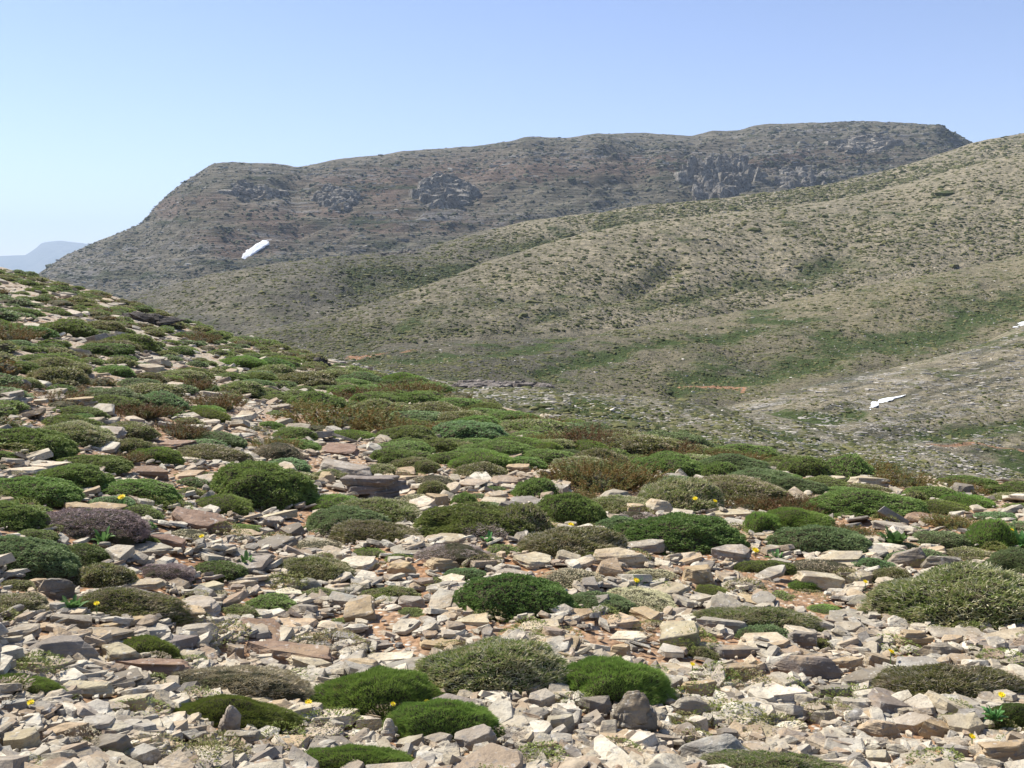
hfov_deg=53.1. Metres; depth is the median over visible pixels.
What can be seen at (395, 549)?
rock
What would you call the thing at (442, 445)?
cushion shrub
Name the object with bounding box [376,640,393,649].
rock
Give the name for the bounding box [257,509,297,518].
rock
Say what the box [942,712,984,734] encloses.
rock
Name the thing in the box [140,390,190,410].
cushion shrub
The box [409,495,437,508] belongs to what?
rock
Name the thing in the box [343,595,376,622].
rock
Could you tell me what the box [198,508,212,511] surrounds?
rock
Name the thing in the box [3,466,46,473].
rock
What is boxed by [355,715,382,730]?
rock
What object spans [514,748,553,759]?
rock
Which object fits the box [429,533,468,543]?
rock
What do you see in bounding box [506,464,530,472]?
rock
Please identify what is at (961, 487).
rock
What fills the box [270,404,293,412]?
rock
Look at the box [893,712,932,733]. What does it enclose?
rock
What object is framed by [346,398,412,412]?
cushion shrub
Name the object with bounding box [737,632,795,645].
rock
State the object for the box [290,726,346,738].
rock
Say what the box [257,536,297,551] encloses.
rock
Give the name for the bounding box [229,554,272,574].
rock
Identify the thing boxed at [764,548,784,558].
leafy plant
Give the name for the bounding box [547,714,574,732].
rock
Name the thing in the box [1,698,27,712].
rock
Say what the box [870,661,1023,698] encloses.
cushion shrub
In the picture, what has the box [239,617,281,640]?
rock
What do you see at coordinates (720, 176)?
rock outcrop
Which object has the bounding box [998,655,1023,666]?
rock
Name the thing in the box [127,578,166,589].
rock
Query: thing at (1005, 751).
rock
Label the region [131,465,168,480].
rock
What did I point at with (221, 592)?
cushion shrub
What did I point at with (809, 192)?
hillside scrub
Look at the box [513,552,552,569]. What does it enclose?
rock
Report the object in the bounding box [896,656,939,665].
rock
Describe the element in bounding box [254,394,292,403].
cushion shrub
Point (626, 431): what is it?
cushion shrub
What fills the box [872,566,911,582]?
cushion shrub
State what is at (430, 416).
cushion shrub
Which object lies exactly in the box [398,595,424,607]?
rock
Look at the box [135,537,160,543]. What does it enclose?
cushion shrub
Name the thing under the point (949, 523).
rusty shrub
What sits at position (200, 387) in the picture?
rusty shrub
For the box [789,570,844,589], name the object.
rock
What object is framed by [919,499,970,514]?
cushion shrub
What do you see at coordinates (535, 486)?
cushion shrub
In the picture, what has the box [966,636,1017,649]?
rock
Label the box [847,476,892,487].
rock
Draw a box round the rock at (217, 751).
[186,745,237,753]
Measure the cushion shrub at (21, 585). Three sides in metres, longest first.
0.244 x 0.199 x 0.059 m
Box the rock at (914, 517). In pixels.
[903,511,937,522]
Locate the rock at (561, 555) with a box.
[555,550,580,562]
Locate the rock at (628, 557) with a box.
[593,547,648,566]
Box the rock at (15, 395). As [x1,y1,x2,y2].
[0,390,32,403]
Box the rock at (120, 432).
[102,426,126,439]
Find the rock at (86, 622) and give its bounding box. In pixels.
[49,613,92,628]
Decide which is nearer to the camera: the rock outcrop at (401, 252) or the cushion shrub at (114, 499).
the cushion shrub at (114, 499)
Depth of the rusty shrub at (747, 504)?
9.17 m
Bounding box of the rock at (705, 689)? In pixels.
[681,680,718,696]
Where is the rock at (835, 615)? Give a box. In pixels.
[827,609,871,626]
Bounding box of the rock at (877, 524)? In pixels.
[871,520,916,529]
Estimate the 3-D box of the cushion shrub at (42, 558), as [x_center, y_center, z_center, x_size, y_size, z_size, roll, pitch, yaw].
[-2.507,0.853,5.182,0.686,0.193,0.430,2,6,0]
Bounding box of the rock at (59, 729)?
[46,722,89,737]
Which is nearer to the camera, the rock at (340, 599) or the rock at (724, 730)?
the rock at (724, 730)
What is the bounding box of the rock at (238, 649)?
[226,643,243,658]
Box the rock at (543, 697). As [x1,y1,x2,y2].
[529,688,554,706]
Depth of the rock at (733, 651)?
5.04 m
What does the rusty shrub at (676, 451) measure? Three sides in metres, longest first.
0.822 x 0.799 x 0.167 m
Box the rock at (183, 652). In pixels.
[178,649,206,661]
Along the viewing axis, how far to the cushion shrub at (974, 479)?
11.03 m
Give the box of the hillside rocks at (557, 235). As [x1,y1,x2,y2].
[144,140,1021,325]
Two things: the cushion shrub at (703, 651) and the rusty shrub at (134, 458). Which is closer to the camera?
the cushion shrub at (703, 651)
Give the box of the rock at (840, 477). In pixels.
[829,475,845,478]
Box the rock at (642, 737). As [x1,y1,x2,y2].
[617,729,657,747]
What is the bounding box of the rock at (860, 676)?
[840,667,889,685]
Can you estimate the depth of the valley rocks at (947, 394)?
126.69 m
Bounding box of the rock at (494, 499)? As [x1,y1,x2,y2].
[481,496,507,503]
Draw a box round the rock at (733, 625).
[695,616,747,635]
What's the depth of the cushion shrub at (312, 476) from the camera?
9.45 m
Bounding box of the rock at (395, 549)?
[390,542,431,556]
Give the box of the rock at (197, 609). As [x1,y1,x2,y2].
[175,605,215,626]
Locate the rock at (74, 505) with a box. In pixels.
[63,502,90,508]
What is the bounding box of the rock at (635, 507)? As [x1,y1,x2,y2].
[627,503,645,513]
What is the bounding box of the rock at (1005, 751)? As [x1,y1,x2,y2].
[974,739,1023,761]
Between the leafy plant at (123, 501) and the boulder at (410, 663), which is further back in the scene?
the leafy plant at (123, 501)
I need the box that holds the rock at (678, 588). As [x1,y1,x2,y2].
[650,581,692,594]
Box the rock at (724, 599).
[706,591,741,607]
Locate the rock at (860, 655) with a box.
[828,650,864,659]
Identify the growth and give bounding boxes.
[0,426,1023,767]
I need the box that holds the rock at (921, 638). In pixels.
[895,629,934,647]
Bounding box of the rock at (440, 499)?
[425,493,448,505]
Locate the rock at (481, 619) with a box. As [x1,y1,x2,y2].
[456,613,488,626]
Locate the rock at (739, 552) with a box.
[711,544,750,562]
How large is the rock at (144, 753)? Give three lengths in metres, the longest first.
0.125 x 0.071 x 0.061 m
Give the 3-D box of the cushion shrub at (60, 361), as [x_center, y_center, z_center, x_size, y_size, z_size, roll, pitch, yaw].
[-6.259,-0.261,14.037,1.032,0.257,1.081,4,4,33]
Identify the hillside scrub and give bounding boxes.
[120,133,1023,333]
[239,154,1023,358]
[330,254,1023,405]
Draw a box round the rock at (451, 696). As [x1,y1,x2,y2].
[432,693,482,703]
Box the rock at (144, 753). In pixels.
[124,743,160,764]
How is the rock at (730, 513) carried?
on the slope
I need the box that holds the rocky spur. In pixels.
[339,360,1023,478]
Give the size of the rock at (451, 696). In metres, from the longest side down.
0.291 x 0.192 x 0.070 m
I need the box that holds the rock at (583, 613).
[568,608,593,620]
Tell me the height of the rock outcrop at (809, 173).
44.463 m
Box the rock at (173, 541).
[150,533,185,547]
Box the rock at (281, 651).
[244,641,334,664]
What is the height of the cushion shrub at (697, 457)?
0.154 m
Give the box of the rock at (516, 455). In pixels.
[509,453,522,457]
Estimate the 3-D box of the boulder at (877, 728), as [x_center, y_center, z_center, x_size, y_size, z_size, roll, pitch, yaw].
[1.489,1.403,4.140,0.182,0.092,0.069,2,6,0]
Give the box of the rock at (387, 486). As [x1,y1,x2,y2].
[340,475,409,498]
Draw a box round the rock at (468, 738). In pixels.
[454,724,496,750]
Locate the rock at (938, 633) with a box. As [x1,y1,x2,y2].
[928,626,984,639]
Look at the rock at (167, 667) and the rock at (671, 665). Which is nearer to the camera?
the rock at (167, 667)
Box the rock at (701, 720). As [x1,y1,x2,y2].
[683,715,708,731]
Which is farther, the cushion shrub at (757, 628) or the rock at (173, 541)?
the rock at (173, 541)
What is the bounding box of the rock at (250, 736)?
[223,730,262,744]
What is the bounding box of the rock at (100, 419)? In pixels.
[90,417,105,422]
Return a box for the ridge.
[39,121,968,297]
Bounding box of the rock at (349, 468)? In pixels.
[317,458,372,475]
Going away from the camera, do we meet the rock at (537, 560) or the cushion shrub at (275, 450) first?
the rock at (537, 560)
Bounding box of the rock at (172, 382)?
[166,381,183,385]
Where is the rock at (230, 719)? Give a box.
[218,705,240,734]
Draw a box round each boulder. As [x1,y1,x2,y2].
[15,662,54,674]
[28,635,98,658]
[37,578,75,599]
[182,623,219,635]
[267,699,293,708]
[348,657,378,666]
[386,657,422,668]
[423,557,459,571]
[599,489,630,496]
[610,690,657,732]
[671,696,710,715]
[676,733,749,757]
[771,655,842,680]
[772,728,808,742]
[846,594,867,606]
[857,719,901,739]
[887,547,926,566]
[912,642,961,656]
[920,556,962,568]
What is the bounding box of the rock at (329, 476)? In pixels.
[319,471,335,483]
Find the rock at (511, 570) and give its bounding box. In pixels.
[495,568,534,575]
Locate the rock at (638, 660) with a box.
[632,658,644,663]
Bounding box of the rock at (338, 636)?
[331,631,360,642]
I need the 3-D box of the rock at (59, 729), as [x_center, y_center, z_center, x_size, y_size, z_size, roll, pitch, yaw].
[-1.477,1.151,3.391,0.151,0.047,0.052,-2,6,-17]
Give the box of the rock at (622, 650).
[610,644,631,656]
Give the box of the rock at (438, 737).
[424,732,452,745]
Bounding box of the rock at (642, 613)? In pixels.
[629,606,663,625]
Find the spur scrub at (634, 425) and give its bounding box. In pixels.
[329,359,1023,478]
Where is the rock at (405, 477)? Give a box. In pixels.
[398,475,417,480]
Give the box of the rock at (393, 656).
[366,651,416,661]
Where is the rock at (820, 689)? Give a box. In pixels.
[811,684,851,697]
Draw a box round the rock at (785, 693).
[748,680,806,700]
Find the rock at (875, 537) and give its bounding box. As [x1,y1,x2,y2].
[866,535,879,540]
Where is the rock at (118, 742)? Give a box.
[91,733,132,752]
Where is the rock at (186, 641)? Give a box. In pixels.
[168,634,199,649]
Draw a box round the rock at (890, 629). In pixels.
[881,627,914,633]
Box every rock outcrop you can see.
[122,311,185,325]
[217,179,288,200]
[310,183,363,210]
[379,250,419,255]
[409,172,479,208]
[450,379,554,387]
[673,153,768,200]
[768,166,827,188]
[824,133,903,153]
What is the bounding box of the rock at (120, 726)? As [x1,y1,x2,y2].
[99,721,127,735]
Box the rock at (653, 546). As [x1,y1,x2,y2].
[627,539,667,552]
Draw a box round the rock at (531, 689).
[522,685,542,693]
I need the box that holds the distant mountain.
[0,241,87,273]
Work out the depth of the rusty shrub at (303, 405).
15.17 m
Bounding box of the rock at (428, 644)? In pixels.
[419,637,464,648]
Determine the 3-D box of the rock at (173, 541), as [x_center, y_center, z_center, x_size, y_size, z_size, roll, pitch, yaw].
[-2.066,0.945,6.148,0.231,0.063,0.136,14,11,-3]
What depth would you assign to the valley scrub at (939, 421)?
117.31 m
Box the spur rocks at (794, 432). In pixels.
[330,359,1021,479]
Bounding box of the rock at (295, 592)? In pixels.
[275,587,301,596]
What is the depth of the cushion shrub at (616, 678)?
4.34 m
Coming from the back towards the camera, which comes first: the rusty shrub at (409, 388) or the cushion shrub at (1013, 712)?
the rusty shrub at (409, 388)
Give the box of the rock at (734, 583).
[720,580,762,588]
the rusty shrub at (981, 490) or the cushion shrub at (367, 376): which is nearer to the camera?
the rusty shrub at (981, 490)
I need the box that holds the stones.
[0,268,1023,767]
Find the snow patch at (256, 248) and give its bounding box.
[241,240,268,258]
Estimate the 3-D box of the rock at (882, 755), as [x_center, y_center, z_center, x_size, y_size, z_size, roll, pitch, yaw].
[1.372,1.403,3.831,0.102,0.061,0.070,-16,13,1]
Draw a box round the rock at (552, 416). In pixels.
[540,413,555,418]
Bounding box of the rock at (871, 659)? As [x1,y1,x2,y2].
[862,652,895,667]
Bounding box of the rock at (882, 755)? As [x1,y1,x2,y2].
[866,749,891,762]
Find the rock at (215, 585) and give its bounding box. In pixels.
[191,581,223,590]
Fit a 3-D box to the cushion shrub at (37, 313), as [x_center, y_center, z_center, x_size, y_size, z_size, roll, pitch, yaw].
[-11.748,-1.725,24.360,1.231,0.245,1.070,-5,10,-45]
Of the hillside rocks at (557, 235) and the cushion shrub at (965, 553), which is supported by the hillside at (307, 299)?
the hillside rocks at (557, 235)
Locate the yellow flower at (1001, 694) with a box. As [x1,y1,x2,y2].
[998,691,1004,699]
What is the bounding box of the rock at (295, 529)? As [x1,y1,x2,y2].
[278,522,305,536]
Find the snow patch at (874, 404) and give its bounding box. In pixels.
[869,395,903,409]
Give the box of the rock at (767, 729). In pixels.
[748,720,777,736]
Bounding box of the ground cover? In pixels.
[0,269,1023,623]
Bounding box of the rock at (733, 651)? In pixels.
[711,644,766,657]
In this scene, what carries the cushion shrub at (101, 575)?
on the slope
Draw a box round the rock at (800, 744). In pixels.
[792,743,817,754]
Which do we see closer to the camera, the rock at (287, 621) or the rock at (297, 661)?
the rock at (297, 661)
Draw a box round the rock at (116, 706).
[106,701,129,710]
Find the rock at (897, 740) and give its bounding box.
[892,738,932,744]
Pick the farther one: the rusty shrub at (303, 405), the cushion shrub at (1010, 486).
the rusty shrub at (303, 405)
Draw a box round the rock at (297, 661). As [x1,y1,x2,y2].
[286,655,332,667]
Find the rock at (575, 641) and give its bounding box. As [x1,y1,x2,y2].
[539,633,580,656]
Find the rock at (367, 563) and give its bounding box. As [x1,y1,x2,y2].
[341,556,378,570]
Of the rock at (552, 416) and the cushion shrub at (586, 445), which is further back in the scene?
the rock at (552, 416)
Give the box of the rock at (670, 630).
[659,621,700,649]
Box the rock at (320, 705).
[311,701,324,709]
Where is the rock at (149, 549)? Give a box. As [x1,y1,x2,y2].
[131,543,177,555]
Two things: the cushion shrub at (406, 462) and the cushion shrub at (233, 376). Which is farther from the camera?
the cushion shrub at (233, 376)
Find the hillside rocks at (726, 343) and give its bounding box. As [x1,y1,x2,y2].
[339,261,1021,399]
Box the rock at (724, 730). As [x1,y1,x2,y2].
[716,727,738,739]
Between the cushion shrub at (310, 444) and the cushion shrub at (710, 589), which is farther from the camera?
the cushion shrub at (310, 444)
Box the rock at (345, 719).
[322,707,360,725]
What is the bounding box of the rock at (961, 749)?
[940,744,968,757]
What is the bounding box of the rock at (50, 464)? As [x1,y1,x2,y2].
[29,460,71,468]
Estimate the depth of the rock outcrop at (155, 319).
32.27 m
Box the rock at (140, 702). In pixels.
[108,693,155,711]
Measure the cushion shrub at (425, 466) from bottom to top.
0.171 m
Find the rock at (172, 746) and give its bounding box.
[169,742,182,749]
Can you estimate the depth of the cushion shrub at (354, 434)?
12.46 m
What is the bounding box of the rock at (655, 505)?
[644,498,672,514]
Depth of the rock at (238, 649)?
4.55 m
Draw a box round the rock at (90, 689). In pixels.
[63,680,114,697]
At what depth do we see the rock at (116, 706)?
3.66 m
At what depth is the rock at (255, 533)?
6.99 m
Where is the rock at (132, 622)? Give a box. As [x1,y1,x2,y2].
[99,615,144,626]
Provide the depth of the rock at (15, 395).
10.14 m
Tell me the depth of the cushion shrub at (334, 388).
19.15 m
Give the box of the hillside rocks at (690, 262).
[280,160,1023,356]
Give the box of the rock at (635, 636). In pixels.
[609,631,646,642]
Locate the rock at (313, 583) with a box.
[295,578,321,589]
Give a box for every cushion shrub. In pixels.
[0,426,80,459]
[0,450,17,459]
[0,475,85,508]
[0,499,53,530]
[0,534,82,579]
[0,579,36,591]
[0,591,49,618]
[0,672,73,697]
[2,306,46,316]
[8,325,59,338]
[8,340,37,345]
[10,361,41,373]
[14,353,45,360]
[15,376,44,388]
[17,528,59,540]
[26,356,93,373]
[26,366,90,386]
[31,463,114,489]
[39,317,98,337]
[40,420,118,446]
[41,413,106,425]
[44,506,152,545]
[52,405,110,418]
[53,454,133,474]
[67,542,109,566]
[67,585,192,624]
[70,413,93,417]
[70,562,138,587]
[72,386,145,400]
[76,342,135,355]
[84,339,144,352]
[85,320,127,332]
[87,496,135,505]
[92,394,144,409]
[93,364,135,376]
[96,478,183,505]
[101,333,159,350]
[105,420,161,440]
[116,377,159,385]
[116,437,159,453]
[120,382,185,396]
[122,504,164,519]
[123,634,181,658]
[127,446,185,465]
[132,371,169,382]
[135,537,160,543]
[137,562,196,584]
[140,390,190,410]
[148,522,156,530]
[158,369,211,382]
[164,664,315,701]
[171,529,209,541]
[172,693,305,734]
[176,367,215,378]
[177,443,256,462]
[182,438,227,446]
[184,407,231,422]
[188,405,225,411]
[192,430,249,447]
[194,560,248,582]
[195,493,254,515]
[203,459,319,510]
[214,372,250,380]
[214,589,227,594]
[217,355,266,367]
[218,380,266,396]
[221,603,261,617]
[232,523,261,531]
[242,372,279,380]
[242,378,275,385]
[242,592,296,610]
[248,364,296,374]
[252,442,304,460]
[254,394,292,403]
[259,421,285,429]
[262,357,295,369]
[268,457,311,471]
[271,427,317,440]
[276,371,337,386]
[277,555,354,582]
[278,438,321,450]
[286,390,349,410]
[293,538,345,548]
[301,587,341,595]
[302,472,318,479]
[303,505,390,535]
[304,743,414,767]
[306,493,356,510]
[308,664,444,721]
[311,468,347,479]
[318,369,358,378]
[325,384,373,397]
[327,518,424,544]
[332,429,375,440]
[336,378,372,385]
[337,370,382,382]
[338,496,422,522]
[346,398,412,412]
[348,391,406,403]
[352,411,397,421]
[358,585,421,603]
[360,384,386,389]
[369,447,416,463]
[369,463,398,475]
[375,424,437,440]
[378,440,435,453]
[379,391,397,395]
[381,372,426,379]
[381,697,504,739]
[390,410,438,421]
[390,437,423,441]
[390,456,426,467]
[393,376,428,383]
[393,494,424,502]
[396,390,438,404]
[396,417,427,424]
[398,607,424,617]
[399,380,456,392]
[409,400,466,411]
[409,475,456,484]
[411,635,571,695]
[412,459,441,473]
[412,500,553,537]
[413,542,493,566]
[417,479,449,494]
[420,438,462,452]
[426,451,465,464]
[431,419,507,439]
[436,410,488,420]
[437,397,483,408]
[442,567,485,580]
[447,449,513,468]
[450,491,476,504]
[451,447,498,453]
[451,461,507,477]
[451,572,583,622]
[452,415,501,424]
[454,439,536,455]
[461,523,510,540]
[462,437,489,443]
[465,402,506,410]
[468,408,499,413]
[488,410,541,419]
[494,436,541,446]
[495,501,551,535]
[498,417,572,431]
[507,430,544,437]
[509,476,558,498]
[511,456,548,469]
[516,525,630,558]
[522,448,573,464]
[533,441,563,449]
[535,492,607,525]
[538,438,576,448]
[541,567,601,588]
[548,455,608,469]
[560,422,591,430]
[561,449,580,453]
[562,429,602,436]
[563,654,678,705]
[572,447,628,464]
[572,590,636,614]
[573,439,607,450]
[576,421,611,431]
[592,493,647,513]
[594,515,633,529]
[596,428,641,434]
[597,434,684,455]
[602,432,625,436]
[606,586,676,611]
[611,462,652,473]
[613,511,751,555]
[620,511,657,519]
[623,568,677,580]
[630,430,715,447]
[630,450,702,476]
[633,434,685,443]
[635,475,726,511]
[647,475,687,482]
[685,453,710,460]
[685,605,828,631]
[686,444,709,448]
[686,646,720,661]
[692,584,727,595]
[694,447,741,454]
[698,460,737,476]
[698,747,847,767]
[699,453,771,469]
[701,474,790,503]
[716,443,780,458]
[729,467,794,482]
[733,559,797,574]
[734,623,788,638]
[742,510,780,533]
[762,454,816,461]
[764,524,873,552]
[766,507,836,526]
[768,461,778,466]
[769,476,828,494]
[776,455,832,476]
[788,580,821,591]
[791,558,854,577]
[802,487,930,517]
[803,474,849,486]
[807,603,840,613]
[817,638,832,649]
[826,453,875,477]
[827,486,853,491]
[847,482,893,492]
[851,557,896,568]
[854,560,1023,631]
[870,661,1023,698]
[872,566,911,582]
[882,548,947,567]
[900,485,956,499]
[905,489,926,500]
[908,530,975,548]
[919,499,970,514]
[936,475,998,486]
[936,491,998,507]
[945,546,992,561]
[965,517,1019,550]
[973,511,1017,521]
[981,546,1023,576]
[983,480,1023,494]
[985,702,1023,730]
[989,492,1023,499]
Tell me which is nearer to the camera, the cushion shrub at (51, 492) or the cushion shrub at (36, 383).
the cushion shrub at (51, 492)
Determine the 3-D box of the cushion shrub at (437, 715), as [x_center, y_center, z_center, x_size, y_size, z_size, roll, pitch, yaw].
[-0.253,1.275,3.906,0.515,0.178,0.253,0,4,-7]
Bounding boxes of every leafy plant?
[60,594,88,607]
[91,526,114,544]
[117,497,129,504]
[238,550,253,562]
[480,531,492,541]
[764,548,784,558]
[876,525,912,544]
[981,705,1007,723]
[1014,528,1023,547]
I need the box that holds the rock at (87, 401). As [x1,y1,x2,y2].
[65,397,97,406]
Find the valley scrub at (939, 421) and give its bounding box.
[737,330,1023,471]
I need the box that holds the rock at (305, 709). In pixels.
[288,704,311,719]
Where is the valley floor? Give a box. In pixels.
[728,325,1023,472]
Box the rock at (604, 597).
[594,594,608,604]
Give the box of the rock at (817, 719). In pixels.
[810,710,835,724]
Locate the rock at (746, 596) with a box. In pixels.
[738,592,756,603]
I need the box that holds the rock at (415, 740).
[396,734,425,747]
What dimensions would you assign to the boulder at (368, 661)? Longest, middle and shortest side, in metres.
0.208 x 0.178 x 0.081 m
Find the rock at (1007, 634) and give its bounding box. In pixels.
[986,627,1023,639]
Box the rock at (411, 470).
[395,466,415,475]
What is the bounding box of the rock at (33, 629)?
[6,623,41,637]
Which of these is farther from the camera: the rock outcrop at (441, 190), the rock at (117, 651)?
the rock outcrop at (441, 190)
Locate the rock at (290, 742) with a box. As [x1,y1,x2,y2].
[279,734,310,748]
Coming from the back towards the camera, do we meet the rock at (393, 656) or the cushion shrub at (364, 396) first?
the cushion shrub at (364, 396)
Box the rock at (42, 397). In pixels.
[36,394,65,401]
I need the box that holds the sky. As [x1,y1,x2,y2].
[0,0,1023,255]
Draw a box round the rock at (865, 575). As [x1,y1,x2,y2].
[845,569,872,583]
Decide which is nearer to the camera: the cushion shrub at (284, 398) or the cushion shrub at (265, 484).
the cushion shrub at (265, 484)
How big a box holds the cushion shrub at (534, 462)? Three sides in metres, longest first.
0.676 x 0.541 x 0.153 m
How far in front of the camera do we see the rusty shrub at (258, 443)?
11.09 m
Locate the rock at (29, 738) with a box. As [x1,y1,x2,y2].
[3,727,41,751]
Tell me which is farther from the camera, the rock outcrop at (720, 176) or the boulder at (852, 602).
the rock outcrop at (720, 176)
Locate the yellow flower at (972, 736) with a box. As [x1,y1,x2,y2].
[969,733,975,743]
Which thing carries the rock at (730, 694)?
on the slope
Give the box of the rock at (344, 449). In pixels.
[321,442,357,455]
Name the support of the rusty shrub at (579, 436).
on the slope
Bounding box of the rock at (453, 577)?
[438,573,464,580]
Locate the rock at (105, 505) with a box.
[89,502,127,509]
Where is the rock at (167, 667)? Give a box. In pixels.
[113,658,190,676]
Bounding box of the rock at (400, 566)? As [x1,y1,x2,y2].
[387,559,415,576]
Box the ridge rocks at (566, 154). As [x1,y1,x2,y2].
[40,121,969,297]
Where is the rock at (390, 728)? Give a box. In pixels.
[380,718,398,740]
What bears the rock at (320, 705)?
on the slope
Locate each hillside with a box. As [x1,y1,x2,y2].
[121,133,1023,335]
[237,152,1023,358]
[332,255,1023,406]
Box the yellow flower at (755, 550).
[752,547,758,557]
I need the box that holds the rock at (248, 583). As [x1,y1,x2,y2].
[228,580,255,589]
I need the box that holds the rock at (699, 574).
[682,564,714,584]
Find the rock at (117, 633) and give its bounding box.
[88,627,134,640]
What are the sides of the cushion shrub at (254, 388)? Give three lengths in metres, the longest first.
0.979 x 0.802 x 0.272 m
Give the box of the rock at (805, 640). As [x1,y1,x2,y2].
[786,631,817,650]
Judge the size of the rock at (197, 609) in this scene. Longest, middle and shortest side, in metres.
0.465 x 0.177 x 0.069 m
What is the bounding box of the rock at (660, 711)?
[652,706,667,718]
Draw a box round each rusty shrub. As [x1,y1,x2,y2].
[0,321,50,340]
[0,380,33,392]
[32,387,93,401]
[111,449,152,463]
[114,397,188,418]
[154,417,212,439]
[168,374,218,390]
[175,331,226,342]
[183,390,248,409]
[245,433,304,447]
[272,395,329,413]
[273,397,403,428]
[328,384,399,400]
[346,412,438,432]
[377,377,446,393]
[418,420,444,425]
[499,411,569,422]
[515,432,567,439]
[530,450,679,493]
[546,422,624,448]
[561,488,599,498]
[634,447,687,456]
[672,438,701,453]
[680,444,771,459]
[724,495,776,510]
[737,449,773,459]
[749,492,830,513]
[834,521,885,536]
[857,453,903,473]
[867,467,940,487]
[919,509,980,529]
[931,477,995,495]
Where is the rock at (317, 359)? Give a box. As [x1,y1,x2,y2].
[314,357,331,366]
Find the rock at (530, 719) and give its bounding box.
[526,717,538,721]
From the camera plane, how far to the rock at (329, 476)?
9.37 m
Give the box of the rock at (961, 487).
[950,482,974,494]
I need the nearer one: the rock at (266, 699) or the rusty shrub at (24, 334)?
the rock at (266, 699)
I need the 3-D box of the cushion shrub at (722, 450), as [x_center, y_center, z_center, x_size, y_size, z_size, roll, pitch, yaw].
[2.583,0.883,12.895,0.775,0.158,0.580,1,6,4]
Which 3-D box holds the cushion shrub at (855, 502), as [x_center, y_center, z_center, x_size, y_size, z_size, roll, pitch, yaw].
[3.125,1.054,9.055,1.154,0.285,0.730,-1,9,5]
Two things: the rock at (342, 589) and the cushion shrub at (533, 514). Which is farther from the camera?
the cushion shrub at (533, 514)
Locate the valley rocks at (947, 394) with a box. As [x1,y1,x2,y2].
[732,327,1023,468]
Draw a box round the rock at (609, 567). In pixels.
[596,558,622,576]
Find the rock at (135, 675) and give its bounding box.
[105,667,143,688]
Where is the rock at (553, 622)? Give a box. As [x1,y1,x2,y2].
[520,619,559,632]
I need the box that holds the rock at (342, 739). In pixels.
[308,735,353,752]
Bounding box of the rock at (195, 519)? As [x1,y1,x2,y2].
[170,506,232,534]
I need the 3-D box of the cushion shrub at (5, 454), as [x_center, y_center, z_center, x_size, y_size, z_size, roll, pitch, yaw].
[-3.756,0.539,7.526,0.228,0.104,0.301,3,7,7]
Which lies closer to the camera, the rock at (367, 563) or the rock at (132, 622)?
the rock at (132, 622)
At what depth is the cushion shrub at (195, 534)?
6.44 m
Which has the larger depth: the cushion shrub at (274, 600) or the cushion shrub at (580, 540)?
the cushion shrub at (580, 540)
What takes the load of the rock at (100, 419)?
on the slope
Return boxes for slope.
[0,267,1023,762]
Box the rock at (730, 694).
[711,692,743,711]
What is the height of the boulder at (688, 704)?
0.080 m
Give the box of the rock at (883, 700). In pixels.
[867,687,911,713]
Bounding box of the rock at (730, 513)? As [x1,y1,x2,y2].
[713,509,751,517]
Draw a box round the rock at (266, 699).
[251,696,273,702]
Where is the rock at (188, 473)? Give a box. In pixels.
[176,470,204,478]
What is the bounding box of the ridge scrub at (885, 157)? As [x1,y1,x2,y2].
[39,121,972,296]
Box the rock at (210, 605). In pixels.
[179,595,220,618]
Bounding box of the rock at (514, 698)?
[478,690,520,702]
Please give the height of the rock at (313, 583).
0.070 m
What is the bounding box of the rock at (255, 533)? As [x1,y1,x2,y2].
[230,529,262,536]
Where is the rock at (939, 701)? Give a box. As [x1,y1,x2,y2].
[924,690,969,714]
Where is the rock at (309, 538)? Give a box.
[302,536,326,541]
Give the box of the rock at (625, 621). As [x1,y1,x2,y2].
[607,612,640,628]
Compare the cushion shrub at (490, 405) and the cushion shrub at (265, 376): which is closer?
the cushion shrub at (490, 405)
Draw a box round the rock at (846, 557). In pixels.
[817,551,867,566]
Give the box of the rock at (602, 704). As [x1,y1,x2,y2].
[577,697,611,717]
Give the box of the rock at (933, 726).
[918,717,950,738]
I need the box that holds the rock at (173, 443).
[154,440,198,447]
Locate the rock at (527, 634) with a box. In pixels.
[524,631,541,640]
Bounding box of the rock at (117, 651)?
[101,642,143,661]
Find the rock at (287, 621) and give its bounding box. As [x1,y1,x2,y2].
[269,612,317,627]
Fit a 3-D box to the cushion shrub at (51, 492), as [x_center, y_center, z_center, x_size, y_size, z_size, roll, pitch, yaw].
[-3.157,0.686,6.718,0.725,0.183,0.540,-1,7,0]
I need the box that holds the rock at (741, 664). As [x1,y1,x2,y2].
[723,662,759,681]
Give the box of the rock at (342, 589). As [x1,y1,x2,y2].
[324,583,356,593]
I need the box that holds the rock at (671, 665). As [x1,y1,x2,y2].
[659,662,697,672]
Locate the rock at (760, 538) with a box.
[745,532,773,539]
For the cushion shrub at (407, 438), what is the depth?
12.31 m
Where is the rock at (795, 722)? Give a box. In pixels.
[774,720,807,730]
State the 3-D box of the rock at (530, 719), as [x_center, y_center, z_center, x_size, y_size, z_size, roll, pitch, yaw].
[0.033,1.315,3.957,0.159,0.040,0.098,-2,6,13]
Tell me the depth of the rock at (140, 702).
3.73 m
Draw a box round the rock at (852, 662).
[832,656,864,671]
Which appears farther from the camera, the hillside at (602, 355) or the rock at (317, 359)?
the hillside at (602, 355)
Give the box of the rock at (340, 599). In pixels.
[329,591,356,606]
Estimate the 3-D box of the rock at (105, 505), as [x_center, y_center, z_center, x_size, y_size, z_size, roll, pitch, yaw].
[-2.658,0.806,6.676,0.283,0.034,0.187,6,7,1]
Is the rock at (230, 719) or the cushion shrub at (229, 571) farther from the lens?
the cushion shrub at (229, 571)
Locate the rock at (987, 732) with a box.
[982,729,1009,735]
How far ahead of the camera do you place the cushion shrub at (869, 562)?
6.97 m

